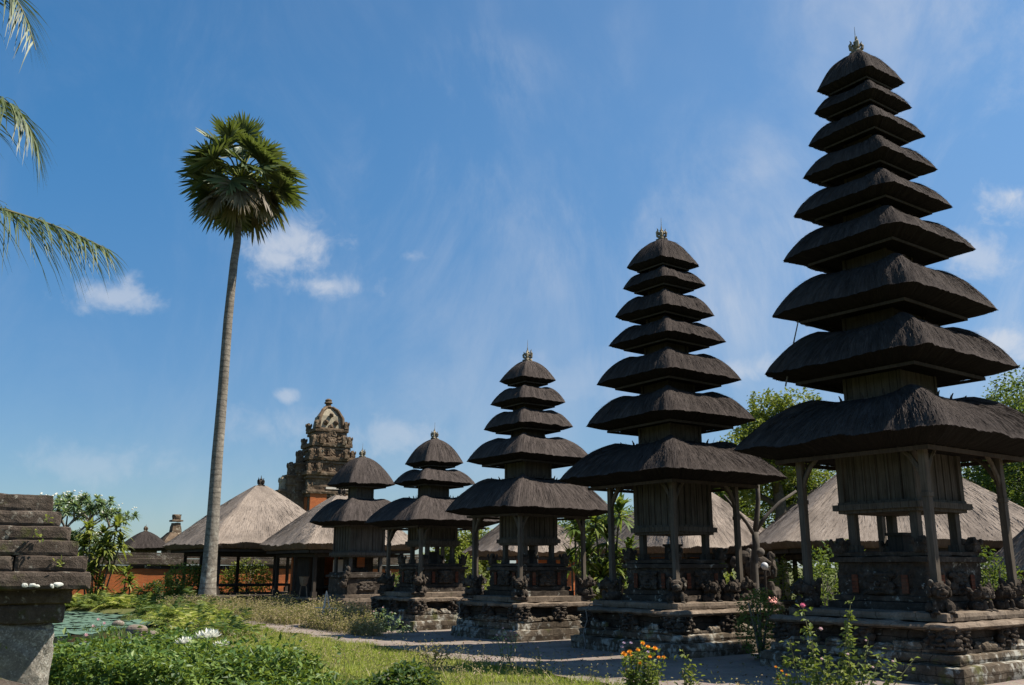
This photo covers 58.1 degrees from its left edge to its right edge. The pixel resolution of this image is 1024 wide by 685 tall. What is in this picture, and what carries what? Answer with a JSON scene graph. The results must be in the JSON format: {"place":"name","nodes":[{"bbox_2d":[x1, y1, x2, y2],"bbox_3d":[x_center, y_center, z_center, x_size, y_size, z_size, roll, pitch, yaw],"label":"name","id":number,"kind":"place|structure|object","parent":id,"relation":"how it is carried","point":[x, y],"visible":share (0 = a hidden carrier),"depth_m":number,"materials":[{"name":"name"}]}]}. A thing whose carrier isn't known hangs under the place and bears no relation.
{"place":"outdoors","nodes":[
{"label":"outdoors","id":0,"kind":"place"},
{"bbox_2d":[53,613,164,648],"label":"pond water","id":1,"kind":"structure","parent":0,"point":[105,634],"depth_m":25.65,"materials":[{"name":"teal liquid"}]},
{"bbox_2d":[66,631,93,634],"bbox_3d":[-12.030,8.096,25.694,0.752,0.032,0.767,-5,-16,37],"label":"lily pad","id":2,"kind":"object","parent":1,"relation":"on","point":[79,632],"visible":0.86,"depth_m":25.72,"materials":[{"name":"plant"}]},
{"bbox_2d":[112,620,123,625],"bbox_3d":[-12.286,8.770,28.748,0.396,0.211,0.265,0,-14,0],"label":"pond rock","id":3,"kind":"object","parent":1,"relation":"in","point":[117,623],"visible":0.73,"depth_m":28.66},
{"bbox_2d":[126,624,147,633],"bbox_3d":[-10.591,8.129,26.031,0.577,0.325,0.412,0,-14,0],"label":"pond rock","id":4,"kind":"object","parent":1,"relation":"in","point":[130,628],"visible":0.65,"depth_m":25.89,"materials":[{"name":"stone"}]},
{"bbox_2d":[74,623,153,632],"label":"water grass","id":5,"kind":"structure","parent":0,"point":[122,630],"depth_m":26.64,"materials":[{"name":"green plant"}]},
{"bbox_2d":[275,399,355,511],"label":"gate tower","id":6,"kind":"structure","parent":0,"point":[324,455],"depth_m":60.52,"materials":[{"name":"stone"}]},
{"bbox_2d":[0,0,1023,567],"label":"sky","id":7,"kind":"structure","parent":0,"point":[487,178],"materials":[{"name":"blue"}]},
{"bbox_2d":[65,568,982,684],"bbox_3d":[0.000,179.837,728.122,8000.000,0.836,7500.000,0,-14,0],"label":"ground","id":8,"kind":"structure","parent":0,"point":[106,610],"depth_m":19.54,"materials":[{"name":"soil"}]},
{"bbox_2d":[0,493,90,684],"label":"stone pillar","id":9,"kind":"structure","parent":8,"relation":"on","point":[44,573],"depth_m":4.48,"materials":[{"name":"stone"}]},
{"bbox_2d":[0,678,25,684],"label":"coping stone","id":10,"kind":"object","parent":9,"relation":"attached to","point":[5,682],"visible":1,"depth_m":3.22,"materials":[{"name":"stone"}]},
{"bbox_2d":[0,0,127,301],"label":"coconut palm","id":11,"kind":"object","parent":8,"relation":"on","point":[19,117],"visible":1,"depth_m":14.04,"materials":[{"name":"plant"}]},
{"bbox_2d":[67,593,83,608],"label":"fern clump","id":12,"kind":"object","parent":8,"relation":"on","point":[74,599],"visible":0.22,"depth_m":39.02,"materials":[{"name":"green plant"}]},
{"bbox_2d":[71,594,102,607],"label":"fern clump","id":13,"kind":"object","parent":8,"relation":"on","point":[85,603],"visible":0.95,"depth_m":38.36,"materials":[{"name":"green plant"}]},
{"bbox_2d":[40,490,142,560],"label":"frangipani tree","id":14,"kind":"object","parent":8,"relation":"on","point":[67,505],"visible":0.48,"depth_m":43.32,"materials":[{"name":"green plant"}]},
{"bbox_2d":[90,590,110,602],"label":"fern clump","id":15,"kind":"object","parent":8,"relation":"on","point":[100,595],"visible":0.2,"depth_m":39.51,"materials":[{"name":"green plant"}]},
{"bbox_2d":[72,513,133,598],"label":"cordyline plant","id":16,"kind":"object","parent":8,"relation":"on","point":[86,536],"visible":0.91,"depth_m":40.90,"materials":[{"name":"green plant"}]},
{"bbox_2d":[92,594,134,609],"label":"fern clump","id":17,"kind":"object","parent":8,"relation":"on","point":[112,602],"visible":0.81,"depth_m":38.25,"materials":[{"name":"green plant"}]},
{"bbox_2d":[96,589,137,608],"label":"fern clump","id":18,"kind":"object","parent":8,"relation":"on","point":[135,593],"visible":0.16,"depth_m":39.05,"materials":[{"name":"green plant"}]},
{"bbox_2d":[100,594,135,608],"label":"fern clump","id":19,"kind":"object","parent":8,"relation":"on","point":[128,601],"visible":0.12,"depth_m":38.76,"materials":[{"name":"green plant"}]},
{"bbox_2d":[113,564,141,596],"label":"cordyline plant","id":20,"kind":"object","parent":8,"relation":"on","point":[129,578],"visible":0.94,"depth_m":40.57,"materials":[{"name":"green plant"}]},
{"bbox_2d":[118,595,154,607],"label":"fern clump","id":21,"kind":"object","parent":8,"relation":"on","point":[127,605],"visible":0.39,"depth_m":38.29,"materials":[{"name":"green plant"}]},
{"bbox_2d":[121,595,165,618],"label":"fern clump","id":22,"kind":"object","parent":8,"relation":"on","point":[143,611],"visible":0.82,"depth_m":34.20,"materials":[{"name":"green plant"}]},
{"bbox_2d":[122,526,166,552],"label":"shrine","id":23,"kind":"object","parent":8,"relation":"on","point":[145,541],"visible":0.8,"depth_m":54.08,"materials":[{"name":"grey wood"}]},
{"bbox_2d":[131,586,161,599],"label":"fern clump","id":24,"kind":"object","parent":8,"relation":"on","point":[139,588],"visible":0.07,"depth_m":40.35,"materials":[{"name":"green plant"}]},
{"bbox_2d":[132,592,161,606],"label":"fern clump","id":25,"kind":"object","parent":8,"relation":"on","point":[151,594],"visible":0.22,"depth_m":38.74,"materials":[{"name":"green plant"}]},
{"bbox_2d":[136,587,161,598],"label":"fern clump","id":26,"kind":"object","parent":8,"relation":"on","point":[156,593],"visible":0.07,"depth_m":40.03,"materials":[{"name":"green plant"}]},
{"bbox_2d":[139,610,162,624],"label":"fern clump","id":27,"kind":"object","parent":8,"relation":"on","point":[151,617],"visible":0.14,"depth_m":29.94,"materials":[{"name":"green plant"}]},
{"bbox_2d":[142,600,177,624],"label":"fern clump","id":28,"kind":"object","parent":8,"relation":"on","point":[159,615],"visible":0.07,"depth_m":28.72,"materials":[{"name":"green plant"}]},
{"bbox_2d":[141,575,185,595],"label":"garden shrub","id":29,"kind":"object","parent":8,"relation":"on","point":[156,586],"visible":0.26,"depth_m":44.35,"materials":[{"name":"green plant"}]},
{"bbox_2d":[153,596,186,612],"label":"fern clump","id":30,"kind":"object","parent":8,"relation":"on","point":[158,609],"visible":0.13,"depth_m":32.19,"materials":[{"name":"green plant"}]},
{"bbox_2d":[161,514,182,552],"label":"stone shrine","id":31,"kind":"object","parent":8,"relation":"on","point":[175,530],"visible":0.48,"depth_m":56.67,"materials":[{"name":"stone"}]},
{"bbox_2d":[146,610,197,630],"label":"fern clump","id":32,"kind":"object","parent":8,"relation":"on","point":[169,623],"visible":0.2,"depth_m":26.54,"materials":[{"name":"green plant"}]},
{"bbox_2d":[152,605,196,629],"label":"fern clump","id":33,"kind":"object","parent":8,"relation":"on","point":[165,608],"visible":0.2,"depth_m":27.67,"materials":[{"name":"green plant"}]},
{"bbox_2d":[157,586,196,605],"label":"fern clump","id":34,"kind":"object","parent":8,"relation":"on","point":[183,589],"visible":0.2,"depth_m":37.06,"materials":[{"name":"green plant"}]},
{"bbox_2d":[154,603,201,626],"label":"fern clump","id":35,"kind":"object","parent":8,"relation":"on","point":[168,613],"visible":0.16,"depth_m":27.62,"materials":[{"name":"green plant"}]},
{"bbox_2d":[154,614,207,638],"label":"fern clump","id":36,"kind":"object","parent":8,"relation":"on","point":[190,623],"visible":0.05,"depth_m":23.05,"materials":[{"name":"green plant"}]},
{"bbox_2d":[162,561,201,596],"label":"garden shrub","id":37,"kind":"object","parent":8,"relation":"on","point":[194,581],"visible":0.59,"depth_m":39.35,"materials":[{"name":"green plant"}]},
{"bbox_2d":[168,619,200,631],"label":"fern clump","id":38,"kind":"object","parent":8,"relation":"on","point":[181,624],"visible":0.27,"depth_m":23.40,"materials":[{"name":"green plant"}]},
{"bbox_2d":[170,610,215,625],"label":"fern clump","id":39,"kind":"object","parent":8,"relation":"on","point":[189,614],"visible":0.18,"depth_m":25.63,"materials":[{"name":"green plant"}]},
{"bbox_2d":[48,622,357,684],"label":"leafy hedge","id":40,"kind":"object","parent":8,"relation":"on","point":[158,659],"visible":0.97,"depth_m":8.83,"materials":[{"name":"green plant"}]},
{"bbox_2d":[174,636,191,656],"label":"white flower","id":41,"kind":"object","parent":40,"relation":"attached to","point":[184,640],"visible":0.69,"depth_m":9.43,"materials":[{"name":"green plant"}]},
{"bbox_2d":[193,628,220,650],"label":"white flower","id":42,"kind":"object","parent":40,"relation":"attached to","point":[209,633],"visible":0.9,"depth_m":9.44,"materials":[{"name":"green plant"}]},
{"bbox_2d":[189,615,217,627],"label":"fern clump","id":43,"kind":"object","parent":8,"relation":"on","point":[207,621],"visible":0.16,"depth_m":24.79,"materials":[{"name":"green plant"}]},
{"bbox_2d":[186,601,220,614],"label":"fern clump","id":44,"kind":"object","parent":8,"relation":"on","point":[190,605],"visible":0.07,"depth_m":28.44,"materials":[{"name":"green plant"}]},
{"bbox_2d":[182,598,228,616],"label":"fern clump","id":45,"kind":"object","parent":8,"relation":"on","point":[203,608],"visible":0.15,"depth_m":28.25,"materials":[{"name":"green plant"}]},
{"bbox_2d":[173,595,240,603],"bbox_3d":[-12.172,10.394,36.682,2.179,0.656,1.684,10,-17,-35],"label":"palm planter","id":46,"kind":"object","parent":8,"relation":"on","point":[200,597],"visible":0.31,"depth_m":36.30,"materials":[{"name":"stone"}]},
{"bbox_2d":[185,605,241,620],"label":"fern clump","id":47,"kind":"object","parent":8,"relation":"on","point":[216,610],"visible":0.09,"depth_m":28.79,"materials":[{"name":"green plant"}]},
{"bbox_2d":[189,607,265,638],"bbox_3d":[-6.825,6.954,22.248,1.460,1.097,2.024,-8,-16,31],"label":"fern clump","id":48,"kind":"object","parent":8,"relation":"on","point":[230,627],"visible":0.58,"depth_m":22.27,"materials":[{"name":"green plant"}]},
{"bbox_2d":[215,611,244,624],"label":"fern clump","id":49,"kind":"object","parent":8,"relation":"on","point":[220,617],"visible":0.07,"depth_m":24.38,"materials":[{"name":"green plant"}]},
{"bbox_2d":[162,475,305,604],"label":"thatched pavilion","id":50,"kind":"structure","parent":8,"relation":"on","point":[252,519],"depth_m":40.56,"materials":[{"name":"grey plant"}]},
{"bbox_2d":[176,110,309,595],"bbox_3d":[-11.872,0.240,38.994,5.852,21.569,5.568,4,-14,-17],"label":"fan palm","id":51,"kind":"object","parent":8,"relation":"on","point":[241,202],"visible":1,"depth_m":39.67,"materials":[{"name":"green plant"}]},
{"bbox_2d":[72,552,418,599],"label":"brick wall","id":52,"kind":"structure","parent":8,"relation":"on","point":[147,568],"depth_m":45.13,"materials":[{"name":"brick"}]},
{"bbox_2d":[219,557,272,591],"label":"garden shrub","id":53,"kind":"object","parent":8,"relation":"on","point":[229,577],"visible":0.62,"depth_m":44.83,"materials":[{"name":"green plant"}]},
{"bbox_2d":[156,590,386,636],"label":"undergrowth","id":54,"kind":"object","parent":8,"relation":"on","point":[350,620],"visible":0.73,"depth_m":27.25,"materials":[{"name":"green plant"}]},
{"bbox_2d":[298,576,308,602],"bbox_3d":[-8.046,9.662,35.522,0.386,1.262,0.386,-13,-19,43],"label":"water jar","id":55,"kind":"object","parent":8,"relation":"on","point":[303,580],"visible":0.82,"depth_m":35.51,"materials":[{"name":"stone"}]},
{"bbox_2d":[315,591,336,620],"bbox_3d":[-5.227,7.498,25.864,0.456,1.027,0.447,13,-19,-42],"label":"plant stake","id":56,"kind":"object","parent":8,"relation":"on","point":[326,596],"visible":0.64,"depth_m":25.88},
{"bbox_2d":[260,489,418,607],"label":"thatched pavilion","id":57,"kind":"structure","parent":8,"relation":"on","point":[303,544],"depth_m":37.10,"materials":[{"name":"grey plant"}]},
{"bbox_2d":[333,560,342,571],"bbox_3d":[-6.936,9.397,36.847,0.500,1.400,0.050,10,-17,-35],"label":"door panel","id":58,"kind":"structure","parent":57,"relation":"in","point":[340,562],"depth_m":36.95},
{"bbox_2d":[309,447,394,613],"bbox_3d":[-5.367,6.546,32.413,2.811,6.058,2.840,10,-17,-35],"label":"meru shrine","id":59,"kind":"object","parent":8,"relation":"on","point":[357,541],"visible":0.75,"depth_m":31.84,"materials":[{"name":"stone"}]},
{"bbox_2d":[346,669,388,684],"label":"bank plant","id":60,"kind":"object","parent":8,"relation":"on","point":[361,681],"visible":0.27,"depth_m":12.13,"materials":[{"name":"green plant"}]},
{"bbox_2d":[366,607,418,632],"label":"bushy weed","id":61,"kind":"object","parent":8,"relation":"on","point":[387,627],"visible":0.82,"depth_m":23.94,"materials":[{"name":"green plant"}]},
{"bbox_2d":[391,572,399,586],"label":"garden shrub","id":62,"kind":"object","parent":8,"relation":"on","point":[396,581],"visible":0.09,"depth_m":34.93,"materials":[{"name":"green plant"}]},
{"bbox_2d":[368,655,446,684],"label":"bank plant","id":63,"kind":"object","parent":8,"relation":"on","point":[395,674],"visible":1,"depth_m":11.77,"materials":[{"name":"green plant"}]},
{"bbox_2d":[364,428,498,630],"bbox_3d":[-2.325,5.291,27.028,3.191,5.954,3.216,10,-17,-35],"label":"meru shrine","id":64,"kind":"object","parent":8,"relation":"on","point":[427,592],"visible":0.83,"depth_m":26.28,"materials":[{"name":"stone"}]},
{"bbox_2d":[419,641,450,666],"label":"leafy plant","id":65,"kind":"object","parent":8,"relation":"on","point":[436,653],"visible":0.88,"depth_m":15.68,"materials":[{"name":"green plant"}]},
{"bbox_2d":[128,604,777,684],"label":"grass","id":66,"kind":"structure","parent":8,"relation":"on","point":[383,652],"depth_m":15.96,"materials":[{"name":"plant"}]},
{"bbox_2d":[430,527,500,588],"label":"leafy tree","id":67,"kind":"object","parent":8,"relation":"on","point":[465,539],"visible":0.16,"depth_m":47.08,"materials":[{"name":"green plant"}]},
{"bbox_2d":[455,552,489,589],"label":"garden shrub","id":68,"kind":"object","parent":8,"relation":"on","point":[480,565],"visible":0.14,"depth_m":30.97,"materials":[{"name":"green plant"}]},
{"bbox_2d":[492,627,517,669],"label":"flowering weed","id":69,"kind":"object","parent":8,"relation":"on","point":[508,658],"visible":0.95,"depth_m":15.23,"materials":[{"name":"green plant"}]},
{"bbox_2d":[445,342,607,641],"bbox_3d":[0.407,3.598,23.482,3.208,7.550,3.200,10,-17,-35],"label":"meru shrine","id":70,"kind":"object","parent":8,"relation":"on","point":[527,500],"visible":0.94,"depth_m":22.70,"materials":[{"name":"stone"}]},
{"bbox_2d":[454,598,471,637],"bbox_3d":[-1.169,6.660,22.348,0.406,0.921,0.398,-1,-14,3],"label":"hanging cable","id":71,"kind":"object","parent":70,"relation":"hanging from","point":[459,614],"visible":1,"depth_m":22.50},
{"bbox_2d":[462,524,593,594],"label":"thatched pavilion","id":72,"kind":"structure","parent":8,"relation":"on","point":[488,544],"depth_m":35.30,"materials":[{"name":"grey plant"}]},
{"bbox_2d":[557,520,596,594],"bbox_3d":[1.942,6.547,27.271,1.624,3.601,1.435,13,-19,-43],"label":"cordyline plant","id":73,"kind":"object","parent":8,"relation":"on","point":[571,534],"visible":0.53,"depth_m":27.23,"materials":[{"name":"green plant"}]},
{"bbox_2d":[557,520,597,581],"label":"leafy tree","id":74,"kind":"object","parent":8,"relation":"on","point":[562,525],"visible":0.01,"depth_m":48.75,"materials":[{"name":"green plant"}]},
{"bbox_2d":[250,619,936,684],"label":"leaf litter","id":75,"kind":"object","parent":8,"relation":"on","point":[737,682],"visible":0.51,"depth_m":17.44,"materials":[{"name":"plant"}]},
{"bbox_2d":[566,505,633,584],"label":"leafy tree","id":76,"kind":"object","parent":8,"relation":"on","point":[587,525],"visible":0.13,"depth_m":46.35,"materials":[{"name":"green plant"}]},
{"bbox_2d":[566,493,637,600],"bbox_3d":[2.751,6.126,26.302,2.710,3.976,1.857,0,-14,0],"label":"cordyline plant","id":77,"kind":"object","parent":8,"relation":"on","point":[602,571],"visible":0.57,"depth_m":26.29,"materials":[{"name":"green plant"}]},
{"bbox_2d":[620,641,666,684],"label":"marigold plant","id":78,"kind":"object","parent":8,"relation":"on","point":[631,676],"visible":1,"depth_m":10.57,"materials":[{"name":"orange plant"}]},
{"bbox_2d":[559,226,786,658],"bbox_3d":[3.443,1.760,20.171,3.642,9.546,3.649,10,-17,-35],"label":"meru shrine","id":79,"kind":"object","parent":8,"relation":"on","point":[671,471],"visible":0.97,"depth_m":19.30,"materials":[{"name":"stone"}]},
{"bbox_2d":[583,603,601,650],"bbox_3d":[1.644,5.783,18.753,0.406,0.921,0.398,-1,-14,3],"label":"hanging cable","id":80,"kind":"object","parent":79,"relation":"hanging from","point":[586,622],"visible":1,"depth_m":18.90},
{"bbox_2d":[592,492,777,576],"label":"thatched pavilion","id":81,"kind":"structure","parent":8,"relation":"on","point":[723,524],"depth_m":29.75,"materials":[{"name":"grey plant"}]},
{"bbox_2d":[674,650,704,684],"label":"garden weed","id":82,"kind":"object","parent":8,"relation":"on","point":[685,674],"visible":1,"depth_m":10.87,"materials":[{"name":"green plant"}]},
{"bbox_2d":[723,572,733,583],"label":"garden shrub","id":83,"kind":"object","parent":8,"relation":"on","point":[727,577],"visible":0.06,"depth_m":24.62,"materials":[{"name":"green plant"}]},
{"bbox_2d":[712,488,759,576],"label":"leafy tree","id":84,"kind":"object","parent":8,"relation":"on","point":[720,494],"visible":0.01,"depth_m":45.58,"materials":[{"name":"green plant"}]},
{"bbox_2d":[720,486,790,563],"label":"leafy tree","id":85,"kind":"object","parent":8,"relation":"on","point":[749,507],"visible":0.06,"depth_m":48.54,"materials":[{"name":"green plant"}]},
{"bbox_2d":[733,587,784,659],"bbox_3d":[4.521,5.172,16.870,0.979,1.344,1.011,0,-14,0],"label":"garden shrub","id":86,"kind":"object","parent":8,"relation":"on","point":[759,642],"visible":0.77,"depth_m":16.80,"materials":[{"name":"green plant"}]},
{"bbox_2d":[723,485,796,598],"bbox_3d":[5.787,4.887,20.990,1.823,3.943,0.251,2,-14,-9],"label":"forked tree","id":87,"kind":"object","parent":8,"relation":"on","point":[757,551],"visible":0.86,"depth_m":21.01,"materials":[{"name":"brown plant"}]},
{"bbox_2d":[716,387,834,599],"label":"leafy tree","id":88,"kind":"object","parent":8,"relation":"on","point":[778,403],"visible":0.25,"depth_m":43.76,"materials":[{"name":"green plant"}]},
{"bbox_2d":[773,666,787,684],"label":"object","id":89,"kind":"object","parent":8,"relation":"on","point":[778,677],"visible":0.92,"depth_m":10.39,"materials":[{"name":"green plant"}]},
{"bbox_2d":[769,554,803,599],"bbox_3d":[7.511,6.941,25.647,1.518,2.075,1.624,0,-14,0],"label":"garden shrub","id":90,"kind":"object","parent":8,"relation":"on","point":[778,578],"visible":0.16,"depth_m":25.55,"materials":[{"name":"green plant"}]},
{"bbox_2d":[749,464,835,576],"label":"leafy tree","id":91,"kind":"object","parent":8,"relation":"on","point":[810,487],"visible":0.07,"depth_m":44.84,"materials":[{"name":"green plant"}]},
{"bbox_2d":[794,554,839,605],"bbox_3d":[7.358,5.983,21.599,1.370,2.014,1.313,12,-18,-39],"label":"garden shrub","id":92,"kind":"object","parent":8,"relation":"on","point":[827,580],"visible":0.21,"depth_m":21.74,"materials":[{"name":"green plant"}]},
{"bbox_2d":[798,539,865,603],"bbox_3d":[8.582,6.289,23.722,2.269,2.430,2.266,0,-14,0],"label":"garden shrub","id":93,"kind":"object","parent":8,"relation":"on","point":[821,554],"visible":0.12,"depth_m":23.84,"materials":[{"name":"green plant"}]},
{"bbox_2d":[779,596,919,684],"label":"rose bush","id":94,"kind":"object","parent":8,"relation":"on","point":[813,667],"visible":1,"depth_m":9.70,"materials":[{"name":"green plant"}]},
{"bbox_2d":[732,27,1023,684],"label":"meru shrine","id":95,"kind":"object","parent":8,"relation":"on","point":[892,436],"visible":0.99,"depth_m":15.75,"materials":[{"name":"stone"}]},
{"bbox_2d":[785,320,798,385],"bbox_3d":[5.136,0.152,16.875,0.451,1.354,0.029,5,-15,-21],"label":"bamboo pole","id":96,"kind":"object","parent":95,"relation":"on","point":[793,343],"visible":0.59,"depth_m":16.95,"materials":[{"name":"grey plant"}]},
{"bbox_2d":[749,473,1023,605],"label":"thatched pavilion","id":97,"kind":"structure","parent":8,"relation":"on","point":[782,534],"depth_m":25.02,"materials":[{"name":"grey plant"}]},
{"bbox_2d":[962,465,1018,589],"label":"leafy tree","id":98,"kind":"object","parent":8,"relation":"on","point":[989,490],"visible":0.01,"depth_m":42.38,"materials":[{"name":"green plant"}]},
{"bbox_2d":[961,365,1023,506],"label":"leafy tree","id":99,"kind":"object","parent":8,"relation":"on","point":[1013,471],"visible":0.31,"depth_m":36.93,"materials":[{"name":"green plant"}]},
{"bbox_2d":[979,545,1006,599],"bbox_3d":[10.245,5.419,19.772,1.228,2.238,1.133,0,-14,0],"label":"garden shrub","id":100,"kind":"object","parent":8,"relation":"on","point":[995,569],"visible":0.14,"depth_m":19.78,"materials":[{"name":"green plant"}]},
{"bbox_2d":[981,566,1023,595],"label":"garden shrub","id":101,"kind":"object","parent":8,"relation":"on","point":[1018,571],"visible":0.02,"depth_m":22.33,"materials":[{"name":"green plant"}]},
{"bbox_2d":[982,528,1023,582],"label":"thatched pavilion","id":102,"kind":"structure","parent":8,"relation":"on","point":[1018,542],"depth_m":23.28,"materials":[{"name":"grey plant"}]},
{"bbox_2d":[242,620,1023,684],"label":"path","id":103,"kind":"structure","parent":0,"point":[727,670],"depth_m":16.72,"materials":[{"name":"stone"}]},
{"bbox_2d":[761,562,767,597],"bbox_3d":[6.176,6.237,22.359,0.180,1.767,0.180,0,-14,0],"label":"globe lamp","id":104,"kind":"object","parent":103,"relation":"on","point":[764,565],"visible":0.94,"depth_m":22.47,"materials":[{"name":"glass"}]},
{"bbox_2d":[780,600,795,614],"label":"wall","id":105,"kind":"structure","parent":103,"relation":"on","point":[788,604],"depth_m":24.50,"materials":[{"name":"stone"}]},
{"bbox_3d":[6.149,6.936,23.010,0.829,0.780,0.822,0,-14,0],"label":"statue block","id":106,"kind":"object","parent":103,"relation":"on","visible":0},
{"bbox_2d":[730,548,784,611],"bbox_3d":[6.140,5.950,23.190,1.152,1.550,1.444,0,-14,0],"label":"guardian statue","id":107,"kind":"object","parent":106,"relation":"on","point":[771,569],"visible":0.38,"depth_m":22.95,"materials":[{"name":"stone"}]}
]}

